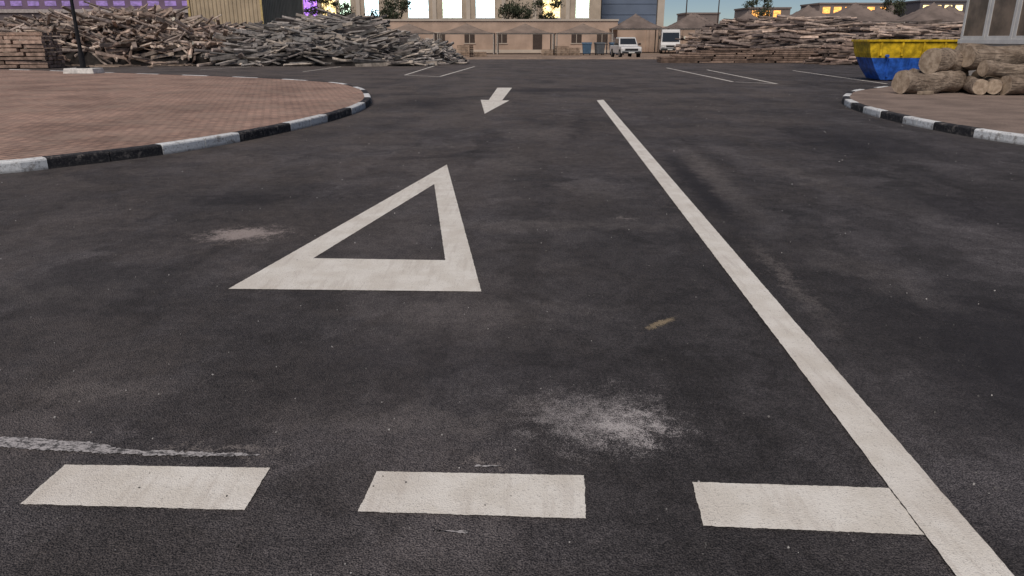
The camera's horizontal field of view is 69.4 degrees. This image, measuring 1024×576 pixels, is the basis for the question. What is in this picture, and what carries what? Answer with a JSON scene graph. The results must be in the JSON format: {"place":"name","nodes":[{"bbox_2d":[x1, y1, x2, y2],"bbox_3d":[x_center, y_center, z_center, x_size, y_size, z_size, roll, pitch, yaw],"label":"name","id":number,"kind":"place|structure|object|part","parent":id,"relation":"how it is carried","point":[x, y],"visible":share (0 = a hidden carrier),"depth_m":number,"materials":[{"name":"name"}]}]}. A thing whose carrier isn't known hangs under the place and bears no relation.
{"place":"outdoors","nodes":[
{"label":"outdoors","id":0,"kind":"place"},
{"bbox_2d":[0,0,186,8],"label":"warehouse","id":1,"kind":"structure","parent":0,"point":[58,4],"depth_m":112.10,"materials":[{"name":"purple"}]},
{"bbox_2d":[0,1,186,5],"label":"windows","id":2,"kind":"structure","parent":1,"relation":"in","point":[13,3],"depth_m":112.05,"materials":[{"name":"purple"}]},
{"bbox_2d":[0,69,363,159],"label":"brick pavement","id":3,"kind":"structure","parent":0,"point":[45,113],"depth_m":16.74,"materials":[{"name":"brick"}]},
{"bbox_2d":[63,0,104,73],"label":"street lamp","id":4,"kind":"object","parent":3,"relation":"on","point":[82,69],"visible":1,"depth_m":32.22,"materials":[{"name":"black concrete"}]},
{"bbox_2d":[0,59,1023,575],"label":"asphalt road","id":5,"kind":"structure","parent":0,"point":[148,333],"depth_m":4.34,"materials":[{"name":"asphalt"}]},
{"bbox_2d":[0,32,64,67],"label":"sawn timber stack","id":6,"kind":"object","parent":5,"relation":"on","point":[29,49],"visible":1,"depth_m":41.15,"materials":[{"name":"brown wood"}]},
{"bbox_2d":[0,436,259,456],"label":"paint spill","id":7,"kind":"object","parent":5,"relation":"on","point":[37,443],"visible":1,"depth_m":3.05,"materials":[{"name":"paint"}]},
{"bbox_2d":[65,64,196,67],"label":"loose planks","id":8,"kind":"object","parent":5,"relation":"on","point":[124,65],"visible":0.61,"depth_m":44.03,"materials":[{"name":"brown wood"}]},
{"bbox_2d":[0,1,263,66],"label":"scrap timber pile","id":9,"kind":"object","parent":5,"relation":"on","point":[145,36],"visible":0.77,"depth_m":45.82,"materials":[{"name":"brown wood"}]},
{"bbox_2d":[21,464,269,509],"bbox_3d":[-1.364,0.745,2.785,0.826,0.001,0.276,1,19,2],"label":"give way dash","id":10,"kind":"object","parent":5,"relation":"on","point":[159,486],"visible":1,"depth_m":2.78,"materials":[{"name":"paint"}]},
{"bbox_2d":[0,69,370,173],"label":"kerb","id":11,"kind":"structure","parent":5,"relation":"on","point":[64,160],"depth_m":10.94,"materials":[{"name":"paint"}]},
{"bbox_2d":[194,8,448,66],"bbox_3d":[-11.701,-16.064,47.340,15.506,3.542,7.818,0,19,0],"label":"scrap timber pile","id":12,"kind":"object","parent":5,"relation":"on","point":[334,39],"visible":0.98,"depth_m":45.20,"materials":[{"name":"grey wood"}]},
{"bbox_2d":[229,165,480,290],"bbox_3d":[-1.056,-0.814,7.408,1.705,0.001,5.241,0,19,0],"label":"give way triangle marking","id":13,"kind":"object","parent":5,"relation":"on","point":[455,270],"visible":1,"depth_m":5.46,"materials":[{"name":"paint"}]},
{"bbox_2d":[411,37,468,63],"bbox_3d":[-5.726,-15.957,49.721,5.816,1.828,4.974,0,19,0],"label":"scrap timber pile","id":14,"kind":"object","parent":5,"relation":"on","point":[445,51],"visible":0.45,"depth_m":48.70,"materials":[{"name":"grey wood"}]},
{"bbox_2d":[406,66,474,76],"bbox_3d":[-3.598,-11.545,39.220,2.799,0.001,13.702,0,19,0],"label":"parking bay line","id":15,"kind":"object","parent":5,"relation":"on","point":[437,76],"visible":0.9,"depth_m":36.68,"materials":[{"name":"paint"}]},
{"bbox_2d":[431,529,467,533],"bbox_3d":[-0.215,0.831,2.531,0.132,0.001,0.018,2,19,7],"label":"paint spill","id":16,"kind":"object","parent":5,"relation":"on","point":[462,531],"visible":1,"depth_m":2.53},
{"bbox_2d":[358,471,585,517],"bbox_3d":[-0.136,0.761,2.738,0.820,0.001,0.274,1,19,2],"label":"give way dash","id":17,"kind":"object","parent":5,"relation":"on","point":[546,495],"visible":1,"depth_m":2.73,"materials":[{"name":"paint"}]},
{"bbox_2d":[474,464,499,466],"bbox_3d":[-0.095,0.700,2.917,0.110,0.001,0.017,0,19,0],"label":"paint spill","id":18,"kind":"object","parent":5,"relation":"on","point":[485,465],"visible":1,"depth_m":2.92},
{"bbox_2d":[481,88,510,112],"bbox_3d":[-0.458,-5.384,20.956,0.794,0.001,9.258,0,19,1],"label":"direction arrow marking","id":19,"kind":"object","parent":5,"relation":"on","point":[495,100],"visible":1,"depth_m":20.10,"materials":[{"name":"paint"}]},
{"bbox_2d":[0,94,1023,575],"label":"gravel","id":20,"kind":"structure","parent":5,"relation":"on","point":[464,314],"depth_m":3.95,"materials":[{"name":"gravel"}]},
{"bbox_2d":[657,48,822,62],"bbox_3d":[18.282,-16.180,51.456,16.120,0.928,1.766,0,19,0],"label":"board stack","id":21,"kind":"object","parent":5,"relation":"on","point":[791,55],"visible":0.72,"depth_m":50.80,"materials":[{"name":"brown wood"}]},
{"bbox_2d":[597,100,1013,575],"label":"lane edge line","id":22,"kind":"object","parent":5,"relation":"on","point":[960,544],"visible":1,"depth_m":3.26,"materials":[{"name":"paint"}]},
{"bbox_2d":[692,482,923,534],"bbox_3d":[1.039,0.786,2.663,0.740,0.001,0.281,1,19,3],"label":"give way dash","id":23,"kind":"object","parent":5,"relation":"on","point":[830,508],"visible":1,"depth_m":2.65,"materials":[{"name":"paint"}]},
{"bbox_2d":[674,14,962,58],"bbox_3d":[25.996,-18.701,55.329,28.114,3.407,7.592,0,19,0],"label":"log pile","id":24,"kind":"object","parent":5,"relation":"on","point":[783,31],"visible":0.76,"depth_m":53.64,"materials":[{"name":"brown wood"}]},
{"bbox_2d":[803,39,958,64],"bbox_3d":[25.796,-15.434,48.356,12.924,1.664,4.094,0,19,0],"label":"log pile","id":25,"kind":"object","parent":5,"relation":"on","point":[834,54],"visible":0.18,"depth_m":47.41,"materials":[{"name":"brown wood"}]},
{"bbox_2d":[851,40,957,80],"bbox_3d":[15.700,-9.195,29.826,3.490,1.560,2.060,1,19,4],"label":"waste skip","id":26,"kind":"object","parent":5,"relation":"on","point":[885,60],"visible":0.64,"depth_m":29.04,"materials":[{"name":"metal"}]},
{"bbox_2d":[842,85,1023,144],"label":"kerb","id":27,"kind":"structure","parent":5,"relation":"on","point":[975,132],"depth_m":13.63,"materials":[{"name":"paint"}]},
{"bbox_2d":[470,52,676,57],"bbox_3d":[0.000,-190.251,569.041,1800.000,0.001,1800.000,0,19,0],"label":"ground","id":28,"kind":"structure","parent":0,"point":[642,54],"depth_m":73.90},
{"bbox_2d":[0,9,188,22],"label":"warehouse","id":29,"kind":"structure","parent":28,"relation":"on","point":[7,13],"depth_m":78.53,"materials":[{"name":"grey metal"}]},
{"bbox_2d":[187,0,302,25],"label":"corrugated shed","id":30,"kind":"structure","parent":28,"relation":"on","point":[247,11],"depth_m":55.34,"materials":[{"name":"beige metal"}]},
{"bbox_2d":[303,0,333,15],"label":"tree","id":31,"kind":"object","parent":28,"relation":"on","point":[313,10],"visible":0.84,"depth_m":97.20,"materials":[{"name":"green plant"}]},
{"bbox_2d":[330,0,358,15],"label":"tree","id":32,"kind":"object","parent":28,"relation":"on","point":[344,8],"visible":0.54,"depth_m":97.95,"materials":[{"name":"green plant"}]},
{"bbox_2d":[364,6,400,18],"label":"tree","id":33,"kind":"object","parent":28,"relation":"on","point":[385,10],"visible":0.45,"depth_m":97.04,"materials":[{"name":"green plant"}]},
{"bbox_2d":[379,0,410,18],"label":"tree","id":34,"kind":"object","parent":28,"relation":"on","point":[403,5],"visible":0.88,"depth_m":97.70,"materials":[{"name":"green plant"}]},
{"bbox_2d":[392,23,438,40],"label":"shade canopy","id":35,"kind":"object","parent":28,"relation":"on","point":[412,28],"visible":0.51,"depth_m":79.00,"materials":[{"name":"beige fabric"}]},
{"bbox_2d":[302,0,600,18],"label":"walls","id":36,"kind":"structure","parent":28,"relation":"on","point":[594,9],"depth_m":104.84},
{"bbox_2d":[303,0,316,15],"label":"lit window","id":37,"kind":"structure","parent":36,"relation":"attached to","point":[307,4],"depth_m":104.99,"materials":[{"name":"purple"}]},
{"bbox_2d":[322,0,335,15],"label":"lit window","id":38,"kind":"structure","parent":36,"relation":"attached to","point":[332,9],"depth_m":105.12,"materials":[{"name":"yellow"}]},
{"bbox_2d":[339,0,350,12],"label":"lit window","id":39,"kind":"structure","parent":36,"relation":"attached to","point":[341,2],"depth_m":104.86,"materials":[{"name":"grey"}]},
{"bbox_2d":[365,0,378,14],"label":"lit window","id":40,"kind":"structure","parent":36,"relation":"attached to","point":[368,7],"depth_m":105.03,"materials":[{"name":"grey"}]},
{"bbox_2d":[408,0,428,17],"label":"lit window","id":41,"kind":"structure","parent":36,"relation":"attached to","point":[423,9],"depth_m":105.16,"materials":[{"name":"grey"}]},
{"bbox_2d":[408,3,428,18],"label":"window frame","id":42,"kind":"object","parent":36,"relation":"attached to","point":[418,14],"visible":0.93,"depth_m":105.17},
{"bbox_2d":[442,0,461,18],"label":"window frame","id":43,"kind":"object","parent":36,"relation":"attached to","point":[452,14],"visible":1,"depth_m":105.17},
{"bbox_2d":[443,0,461,17],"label":"lit window","id":44,"kind":"structure","parent":36,"relation":"attached to","point":[449,6],"depth_m":105.12,"materials":[{"name":"grey"}]},
{"bbox_2d":[356,0,569,18],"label":"cornice and pilasters","id":45,"kind":"structure","parent":36,"relation":"attached to","point":[434,13],"depth_m":104.73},
{"bbox_2d":[475,0,494,18],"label":"window frame","id":46,"kind":"object","parent":36,"relation":"attached to","point":[485,12],"visible":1,"depth_m":105.17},
{"bbox_2d":[476,0,494,17],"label":"lit window","id":47,"kind":"structure","parent":36,"relation":"attached to","point":[480,9],"depth_m":105.16,"materials":[{"name":"grey"}]},
{"bbox_2d":[543,0,559,17],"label":"lit window","id":48,"kind":"structure","parent":36,"relation":"attached to","point":[555,12],"depth_m":105.16,"materials":[{"name":"yellow"}]},
{"bbox_2d":[576,0,588,17],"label":"lit window","id":49,"kind":"structure","parent":36,"relation":"attached to","point":[579,9],"depth_m":105.16,"materials":[{"name":"grey"}]},
{"bbox_2d":[575,0,589,18],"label":"window frame","id":50,"kind":"object","parent":36,"relation":"attached to","point":[582,13],"visible":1,"depth_m":105.17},
{"bbox_2d":[457,45,473,56],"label":"wooden pallet stack","id":51,"kind":"object","parent":28,"relation":"on","point":[465,52],"visible":0.95,"depth_m":67.63,"materials":[{"name":"brown wood"}]},
{"bbox_2d":[437,23,494,53],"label":"shade canopy","id":52,"kind":"object","parent":28,"relation":"on","point":[466,28],"visible":0.95,"depth_m":78.69,"materials":[{"name":"beige fabric"}]},
{"bbox_2d":[474,52,486,56],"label":"wooden pallet stack","id":53,"kind":"object","parent":28,"relation":"on","point":[478,54],"visible":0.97,"depth_m":69.13,"materials":[{"name":"brown wood"}]},
{"bbox_2d":[382,19,618,52],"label":"single storey annex","id":54,"kind":"object","parent":28,"relation":"on","point":[522,43],"visible":0.38,"depth_m":87.03,"materials":[{"name":"paint"}]},
{"bbox_2d":[409,34,606,49],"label":"door and windows","id":55,"kind":"structure","parent":54,"relation":"in","point":[537,38],"depth_m":87.14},
{"bbox_2d":[493,0,529,18],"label":"tree","id":56,"kind":"object","parent":28,"relation":"on","point":[510,11],"visible":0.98,"depth_m":96.97,"materials":[{"name":"green plant"}]},
{"bbox_2d":[510,1,536,18],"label":"tree","id":57,"kind":"object","parent":28,"relation":"on","point":[521,15],"visible":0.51,"depth_m":97.98,"materials":[{"name":"green plant"}]},
{"bbox_2d":[497,23,553,53],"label":"shade canopy","id":58,"kind":"object","parent":28,"relation":"on","point":[524,28],"visible":0.98,"depth_m":78.55,"materials":[{"name":"beige fabric"}]},
{"bbox_2d":[528,0,564,18],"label":"tree","id":59,"kind":"object","parent":28,"relation":"on","point":[553,5],"visible":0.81,"depth_m":96.85,"materials":[{"name":"green plant"}]},
{"bbox_2d":[541,49,554,54],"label":"wooden pallet stack","id":60,"kind":"object","parent":28,"relation":"on","point":[544,51],"visible":0.98,"depth_m":73.84,"materials":[{"name":"brown wood"}]},
{"bbox_2d":[463,56,656,58],"bbox_3d":[16.000,-19.086,61.162,60.000,0.292,2.454,0,19,0],"label":"kerb","id":61,"kind":"object","parent":28,"relation":"on","point":[580,57],"visible":0.31,"depth_m":60.62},
{"bbox_2d":[555,46,568,54],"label":"wooden pallet stack","id":62,"kind":"object","parent":28,"relation":"on","point":[561,50],"visible":0.99,"depth_m":73.78,"materials":[{"name":"brown wood"}]},
{"bbox_2d":[567,48,579,54],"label":"wooden pallet stack","id":63,"kind":"object","parent":28,"relation":"on","point":[574,51],"visible":0.88,"depth_m":74.28,"materials":[{"name":"brown wood"}]},
{"bbox_2d":[554,23,613,53],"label":"shade canopy","id":64,"kind":"object","parent":28,"relation":"on","point":[583,28],"visible":0.95,"depth_m":78.79,"materials":[{"name":"beige fabric"}]},
{"bbox_2d":[582,42,591,54],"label":"wheeled bin","id":65,"kind":"object","parent":28,"relation":"on","point":[586,47],"visible":0.94,"depth_m":74.88,"materials":[{"name":"plastic"}]},
{"bbox_2d":[594,42,605,54],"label":"wheeled bin","id":66,"kind":"object","parent":28,"relation":"on","point":[599,47],"visible":0.92,"depth_m":74.91,"materials":[{"name":"plastic"}]},
{"bbox_2d":[610,37,641,56],"bbox_3d":[9.929,-21.043,64.716,2.200,1.710,5.186,-1,19,-4],"label":"pickup truck","id":67,"kind":"object","parent":28,"relation":"on","point":[629,46],"visible":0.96,"depth_m":63.59,"materials":[{"name":"white paint"}]},
{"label":"windows","id":68,"kind":"part","parent":67,"relation":"part of","materials":[{"name":"black glass"}]},
{"bbox_2d":[610,13,666,52],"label":"shade canopy","id":69,"kind":"object","parent":28,"relation":"on","point":[635,21],"visible":0.84,"depth_m":85.71,"materials":[{"name":"fabric"}]},
{"bbox_2d":[659,29,682,53],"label":"minibus","id":70,"kind":"object","parent":28,"relation":"on","point":[668,41],"visible":0.69,"depth_m":81.65,"materials":[{"name":"white paint"}]},
{"bbox_2d":[659,33,678,41],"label":"windows","id":71,"kind":"structure","parent":70,"relation":"in","point":[667,37],"depth_m":81.58,"materials":[{"name":"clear glass"}]},
{"bbox_2d":[657,12,710,52],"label":"shade canopy","id":72,"kind":"object","parent":28,"relation":"on","point":[691,21],"visible":0.67,"depth_m":85.92,"materials":[{"name":"fabric"}]},
{"bbox_2d":[694,13,714,23],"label":"shade canopy","id":73,"kind":"object","parent":28,"relation":"on","point":[706,20],"visible":0.11,"depth_m":95.57,"materials":[{"name":"fabric"}]},
{"bbox_2d":[738,11,756,18],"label":"shade canopy","id":74,"kind":"object","parent":28,"relation":"on","point":[747,14],"visible":0.09,"depth_m":86.67,"materials":[{"name":"fabric"}]},
{"bbox_2d":[743,0,773,17],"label":"tree","id":75,"kind":"object","parent":28,"relation":"on","point":[767,5],"visible":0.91,"depth_m":110.13,"materials":[{"name":"green plant"}]},
{"bbox_2d":[789,5,827,16],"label":"shade canopy","id":76,"kind":"object","parent":28,"relation":"on","point":[809,10],"visible":0.13,"depth_m":77.73,"materials":[{"name":"fabric"}]},
{"bbox_2d":[828,2,905,23],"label":"shade canopy","id":77,"kind":"object","parent":28,"relation":"on","point":[861,13],"visible":0.52,"depth_m":69.93,"materials":[{"name":"fabric"}]},
{"bbox_2d":[872,7,898,18],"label":"shade canopy","id":78,"kind":"object","parent":28,"relation":"on","point":[878,10],"visible":0.16,"depth_m":77.77,"materials":[{"name":"fabric"}]},
{"bbox_2d":[880,0,906,16],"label":"tree","id":79,"kind":"object","parent":28,"relation":"on","point":[899,6],"visible":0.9,"depth_m":111.96,"materials":[{"name":"green plant"}]},
{"bbox_2d":[895,2,963,23],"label":"shade canopy","id":80,"kind":"object","parent":28,"relation":"on","point":[933,11],"visible":0.56,"depth_m":70.02,"materials":[{"name":"fabric"}]},
{"bbox_2d":[946,5,964,15],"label":"shade canopy","id":81,"kind":"object","parent":28,"relation":"on","point":[955,10],"visible":0.1,"depth_m":77.93,"materials":[{"name":"fabric"}]},
{"bbox_2d":[601,0,656,23],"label":"walls","id":82,"kind":"structure","parent":0,"point":[628,8],"depth_m":110.50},
{"bbox_2d":[601,3,656,14],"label":"cladding bands","id":83,"kind":"object","parent":82,"relation":"attached to","point":[629,3],"visible":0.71,"depth_m":110.17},
{"bbox_2d":[656,0,664,25],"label":"corner column","id":84,"kind":"structure","parent":82,"relation":"attached to","point":[660,13],"depth_m":110.30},
{"bbox_2d":[617,26,694,51],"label":"boundary wall","id":85,"kind":"structure","parent":0,"point":[645,39],"depth_m":93.73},
{"bbox_2d":[677,14,718,23],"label":"walls","id":86,"kind":"structure","parent":0,"point":[712,17],"depth_m":178.57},
{"bbox_2d":[677,12,720,14],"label":"roof","id":87,"kind":"structure","parent":86,"relation":"on","point":[700,13],"depth_m":178.02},
{"bbox_2d":[734,9,789,17],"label":"walls","id":88,"kind":"structure","parent":0,"point":[738,13],"depth_m":178.28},
{"bbox_2d":[734,7,791,10],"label":"roof","id":89,"kind":"structure","parent":88,"relation":"on","point":[766,8],"depth_m":177.66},
{"bbox_2d":[752,10,780,17],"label":"windows","id":90,"kind":"structure","parent":88,"relation":"attached to","point":[776,12],"depth_m":178.16,"materials":[{"name":"yellow"}]},
{"bbox_2d":[669,68,885,83],"bbox_3d":[11.704,-10.137,35.046,6.294,0.001,15.909,0,19,0],"label":"parking bay line","id":91,"kind":"object","parent":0,"point":[761,80],"visible":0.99,"depth_m":31.97,"materials":[{"name":"paint"}]},
{"bbox_2d":[663,0,914,25],"label":"sky","id":92,"kind":"structure","parent":0,"point":[672,7],"materials":[{"name":"blue"}]},
{"bbox_2d":[801,4,895,14],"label":"walls","id":93,"kind":"structure","parent":0,"point":[818,7],"depth_m":173.03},
{"bbox_2d":[800,3,881,5],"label":"roof","id":94,"kind":"structure","parent":93,"relation":"on","point":[836,3],"depth_m":172.63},
{"bbox_2d":[822,7,885,12],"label":"windows","id":95,"kind":"structure","parent":93,"relation":"attached to","point":[827,9],"depth_m":173.19,"materials":[{"name":"yellow"}]},
{"bbox_2d":[895,2,966,16],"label":"walls","id":96,"kind":"structure","parent":0,"point":[910,7],"depth_m":177.85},
{"bbox_2d":[905,0,966,2],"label":"roof","id":97,"kind":"structure","parent":96,"relation":"on","point":[936,1],"depth_m":177.16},
{"bbox_2d":[923,5,962,9],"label":"windows","id":98,"kind":"structure","parent":96,"relation":"attached to","point":[959,7],"depth_m":177.66,"materials":[{"name":"yellow"}]},
{"bbox_2d":[850,86,1023,133],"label":"dirt pavement","id":99,"kind":"structure","parent":0,"point":[997,112],"depth_m":16.77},
{"bbox_2d":[917,91,933,94],"bbox_3d":[11.350,-5.360,20.302,0.500,0.090,0.120,-8,20,-22],"label":"wood wedge","id":100,"kind":"object","parent":99,"relation":"on","point":[924,92],"visible":1,"depth_m":20.23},
{"bbox_2d":[891,70,966,93],"bbox_3d":[11.724,-5.755,20.779,2.063,0.732,0.648,-6,20,-17],"label":"timber log","id":101,"kind":"object","parent":99,"relation":"on","point":[911,82],"visible":0.91,"depth_m":20.52,"materials":[{"name":"brown wood"}]},
{"bbox_2d":[918,48,968,73],"bbox_3d":[12.414,-6.451,21.089,1.494,0.765,0.748,-9,21,-24],"label":"timber log","id":102,"kind":"object","parent":101,"relation":"on","point":[932,60],"visible":0.81,"depth_m":20.76,"materials":[{"name":"brown wood"}]},
{"bbox_2d":[909,68,968,74],"bbox_3d":[12.495,-6.166,21.810,1.921,0.752,0.668,-7,20,-19],"label":"timber log","id":103,"kind":"object","parent":99,"relation":"on","point":[919,70],"visible":0.05,"depth_m":21.35,"materials":[{"name":"brown wood"}]},
{"bbox_2d":[960,74,989,94],"bbox_3d":[13.129,-5.955,21.389,0.511,0.580,2.963,5,19,14],"label":"timber log","id":104,"kind":"object","parent":99,"relation":"on","point":[973,85],"visible":0.56,"depth_m":20.12,"materials":[{"name":"brown wood"}]},
{"bbox_2d":[971,70,1000,79],"bbox_3d":[14.461,-6.186,21.793,1.934,0.721,0.708,-9,21,-25],"label":"timber log","id":105,"kind":"object","parent":99,"relation":"on","point":[975,74],"visible":0.02,"depth_m":21.50,"materials":[{"name":"brown wood"}]},
{"bbox_2d":[955,43,1019,51],"bbox_3d":[14.102,-6.843,21.638,2.250,0.618,0.664,-3,19,-10],"label":"timber log","id":106,"kind":"object","parent":105,"relation":"on","point":[960,47],"visible":0.27,"depth_m":21.36,"materials":[{"name":"brown wood"}]},
{"bbox_2d":[961,45,1023,70],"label":"timber log","id":107,"kind":"object","parent":105,"relation":"on","point":[973,58],"visible":0.72,"depth_m":20.64,"materials":[{"name":"brown wood"}]},
{"bbox_2d":[957,0,1023,75],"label":"site cabin","id":108,"kind":"object","parent":99,"relation":"on","point":[994,22],"visible":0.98,"depth_m":23.68,"materials":[{"name":"metal"}]},
{"bbox_2d":[957,0,1023,43],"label":"window frames","id":109,"kind":"structure","parent":108,"relation":"in","point":[1012,38],"depth_m":23.76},
{"bbox_2d":[963,0,1023,35],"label":"window panes","id":110,"kind":"structure","parent":108,"relation":"in","point":[1003,10],"depth_m":23.65,"materials":[{"name":"glass"}]},
{"bbox_2d":[981,76,1002,93],"bbox_3d":[13.676,-5.852,21.188,0.515,0.498,2.804,9,21,26],"label":"timber log","id":111,"kind":"object","parent":99,"relation":"on","point":[995,86],"visible":0.57,"depth_m":20.02,"materials":[{"name":"brown wood"}]},
{"bbox_2d":[977,60,1023,77],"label":"timber log","id":112,"kind":"object","parent":111,"relation":"on","point":[992,68],"visible":0.85,"depth_m":20.27,"materials":[{"name":"brown wood"}]},
{"bbox_2d":[999,75,1023,94],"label":"timber log","id":113,"kind":"object","parent":99,"relation":"on","point":[1013,84],"visible":0.95,"depth_m":19.88,"materials":[{"name":"brown wood"}]}
]}

